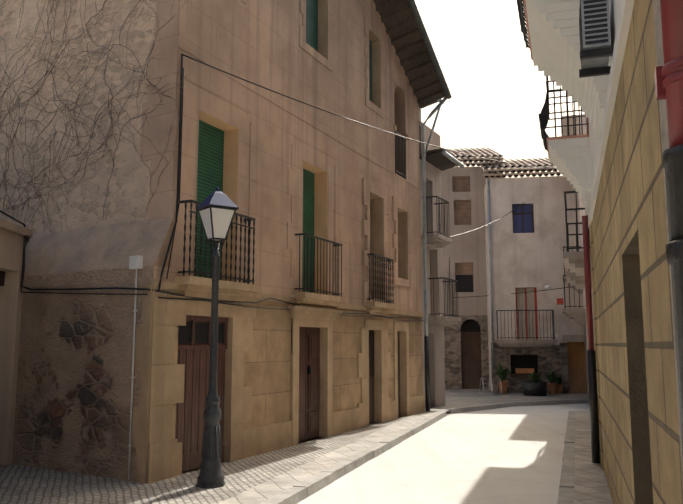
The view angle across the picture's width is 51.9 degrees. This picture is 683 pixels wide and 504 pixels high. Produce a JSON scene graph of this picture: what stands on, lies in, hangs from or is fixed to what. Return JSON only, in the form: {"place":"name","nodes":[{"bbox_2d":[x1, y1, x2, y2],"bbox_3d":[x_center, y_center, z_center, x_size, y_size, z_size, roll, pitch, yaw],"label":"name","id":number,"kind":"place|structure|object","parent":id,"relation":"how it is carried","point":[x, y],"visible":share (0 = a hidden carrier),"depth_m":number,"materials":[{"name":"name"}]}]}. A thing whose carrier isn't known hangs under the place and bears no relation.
{"place":"outdoors","nodes":[
{"label":"outdoors","id":0,"kind":"place"},
{"bbox_2d":[0,0,451,483],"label":"house","id":1,"kind":"structure","parent":0,"point":[324,232],"depth_m":10.35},
{"bbox_2d":[0,210,158,291],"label":"cable","id":2,"kind":"object","parent":1,"relation":"attached to","point":[95,288],"visible":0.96,"depth_m":9.27,"materials":[{"name":"black"}]},
{"bbox_2d":[21,241,147,294],"bbox_3d":[-3.421,-0.038,8.343,2.188,1.077,2.938,0,-8,-1],"label":"cable","id":3,"kind":"object","parent":1,"relation":"attached to","point":[80,293],"visible":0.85,"depth_m":9.02,"materials":[{"name":"black"}]},
{"bbox_2d":[0,0,185,232],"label":"creeper","id":4,"kind":"object","parent":1,"relation":"attached to","point":[54,134],"visible":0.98,"depth_m":10.22,"materials":[{"name":"brown plant"}]},
{"bbox_2d":[128,255,142,479],"bbox_3d":[-2.520,1.367,8.444,0.160,2.660,0.070,-5,-9,31],"label":"conduit","id":5,"kind":"object","parent":1,"relation":"attached to","point":[136,262],"visible":0.96,"depth_m":8.51,"materials":[{"name":"white metal"}]},
{"bbox_2d":[158,55,182,290],"bbox_3d":[-2.146,-1.052,8.830,0.035,3.123,0.357,-3,-8,22],"label":"cable","id":6,"kind":"object","parent":1,"relation":"attached to","point":[177,200],"visible":0.92,"depth_m":8.96,"materials":[{"name":"black"}]},
{"bbox_2d":[166,67,183,278],"bbox_3d":[-2.109,-1.041,8.917,0.017,2.802,0.238,-3,-8,20],"label":"cable","id":7,"kind":"object","parent":1,"relation":"attached to","point":[180,169],"visible":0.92,"depth_m":9.03,"materials":[{"name":"black"}]},
{"bbox_2d":[158,297,417,320],"bbox_3d":[-0.098,1.126,12.821,0.014,0.055,9.750,-4,-8,25],"label":"cable run","id":8,"kind":"object","parent":1,"relation":"attached to","point":[267,308],"visible":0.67,"depth_m":10.26,"materials":[{"name":"black plastic"}]},
{"bbox_2d":[159,290,423,320],"bbox_3d":[-0.093,1.045,12.829,0.022,0.158,9.751,-4,-8,25],"label":"cable run","id":9,"kind":"object","parent":1,"relation":"attached to","point":[273,299],"visible":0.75,"depth_m":10.51,"materials":[{"name":"black plastic"}]},
{"bbox_2d":[291,304,293,353],"bbox_3d":[-0.800,1.240,11.347,0.024,0.811,0.045,-7,-10,44],"label":"cable drop","id":10,"kind":"object","parent":1,"relation":"attached to","point":[291,335],"visible":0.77,"depth_m":11.31,"materials":[{"name":"black"}]},
{"bbox_2d":[181,54,552,167],"bbox_3d":[2.244,-2.537,15.028,0.020,1.461,14.508,-6,-9,36],"label":"cable span","id":11,"kind":"object","parent":1,"relation":"attached to","point":[342,116],"visible":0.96,"depth_m":11.71,"materials":[{"name":"black"}]},
{"bbox_2d":[297,398,589,503],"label":"ground","id":12,"kind":"structure","parent":0,"point":[509,455],"depth_m":9.96,"materials":[{"name":"beige concrete"}]},
{"bbox_2d":[0,217,32,466],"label":"annex","id":13,"kind":"object","parent":12,"relation":"on","point":[12,235],"visible":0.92,"depth_m":9.56,"materials":[{"name":"brown"}]},
{"bbox_2d":[0,389,612,503],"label":"pavements","id":14,"kind":"structure","parent":12,"relation":"on","point":[299,472],"depth_m":8.79,"materials":[{"name":"grey stone"}]},
{"bbox_2d":[196,187,238,487],"bbox_3d":[-1.499,0.953,8.268,0.380,3.515,0.380,5,-9,-35],"label":"street lamp","id":15,"kind":"object","parent":14,"relation":"on","point":[217,208],"visible":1,"depth_m":8.22,"materials":[{"name":"black metal"}]},
{"bbox_2d":[480,377,504,394],"bbox_3d":[4.829,4.318,22.657,0.702,0.528,0.647,0,-8,-1],"label":"bike rack","id":16,"kind":"object","parent":14,"relation":"on","point":[492,393],"visible":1,"depth_m":22.50,"materials":[{"name":"silver metal"}]},
{"bbox_2d":[494,363,513,393],"bbox_3d":[5.418,4.152,23.133,0.980,1.011,1.065,-2,-8,18],"label":"plant pot","id":17,"kind":"object","parent":14,"relation":"on","point":[502,374],"visible":0.92,"depth_m":23.05,"materials":[{"name":"ceramic"}]},
{"bbox_2d":[522,370,549,395],"bbox_3d":[6.188,4.150,22.295,0.880,0.797,0.783,-7,-10,43],"label":"black planter","id":18,"kind":"object","parent":14,"relation":"on","point":[535,386],"visible":0.96,"depth_m":22.04,"materials":[{"name":"black plastic"}]},
{"bbox_2d":[545,369,557,393],"bbox_3d":[6.894,4.202,22.805,0.779,0.827,0.739,-7,-10,43],"label":"plant pot","id":19,"kind":"object","parent":14,"relation":"on","point":[551,385],"visible":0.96,"depth_m":22.74,"materials":[{"name":"ceramic"}]},
{"bbox_2d":[555,375,564,393],"bbox_3d":[7.166,4.330,23.045,0.589,0.636,0.543,0,-8,-1],"label":"plant pot","id":20,"kind":"object","parent":14,"relation":"on","point":[559,387],"visible":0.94,"depth_m":22.95,"materials":[{"name":"ceramic"}]},
{"bbox_2d":[419,99,464,408],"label":"house","id":21,"kind":"structure","parent":12,"relation":"on","point":[438,160],"depth_m":18.65,"materials":[{"name":"paint"}]},
{"bbox_2d":[450,202,524,236],"bbox_3d":[4.272,-1.014,21.196,0.022,2.272,7.328,-5,-9,35],"label":"cable","id":22,"kind":"object","parent":21,"relation":"attached to","point":[487,224],"visible":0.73,"depth_m":21.43,"materials":[{"name":"white plastic"}]},
{"bbox_2d":[441,148,503,388],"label":"house","id":23,"kind":"structure","parent":12,"relation":"on","point":[466,355],"depth_m":25.87,"materials":[{"name":"stone"}]},
{"bbox_2d":[449,256,449,309],"bbox_3d":[3.950,1.266,25.719,0.064,2.410,0.020,-1,-8,4],"label":"cable","id":24,"kind":"object","parent":23,"relation":"attached to","point":[449,283],"visible":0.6,"depth_m":25.72,"materials":[{"name":"black plastic"}]},
{"bbox_2d":[480,158,586,392],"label":"house","id":25,"kind":"structure","parent":12,"relation":"on","point":[540,333],"depth_m":23.93,"materials":[{"name":"paint"}]},
{"bbox_2d":[557,114,594,398],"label":"house","id":26,"kind":"structure","parent":12,"relation":"on","point":[577,315],"depth_m":19.74,"materials":[{"name":"paint"}]},
{"bbox_2d":[454,286,573,297],"bbox_3d":[5.810,1.364,23.906,5.037,0.181,0.022,-7,-11,44],"label":"cable","id":27,"kind":"object","parent":26,"relation":"attached to","point":[521,292],"visible":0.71,"depth_m":23.52,"materials":[{"name":"black plastic"}]},
{"bbox_2d":[563,112,594,327],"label":"house","id":28,"kind":"structure","parent":12,"relation":"on","point":[574,265],"depth_m":11.21,"materials":[{"name":"paint"}]},
{"bbox_2d":[516,0,682,503],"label":"house","id":29,"kind":"structure","parent":12,"relation":"on","point":[598,61],"depth_m":4.63,"materials":[{"name":"beige stone"}]},
{"bbox_2d":[582,0,682,462],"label":"downpipes","id":30,"kind":"object","parent":29,"relation":"attached to","point":[668,75],"visible":1,"depth_m":1.55,"materials":[{"name":"red metal"}]},
{"bbox_2d":[415,0,583,177],"label":"sky","id":31,"kind":"structure","parent":0,"point":[498,94],"materials":[{"name":"white"}]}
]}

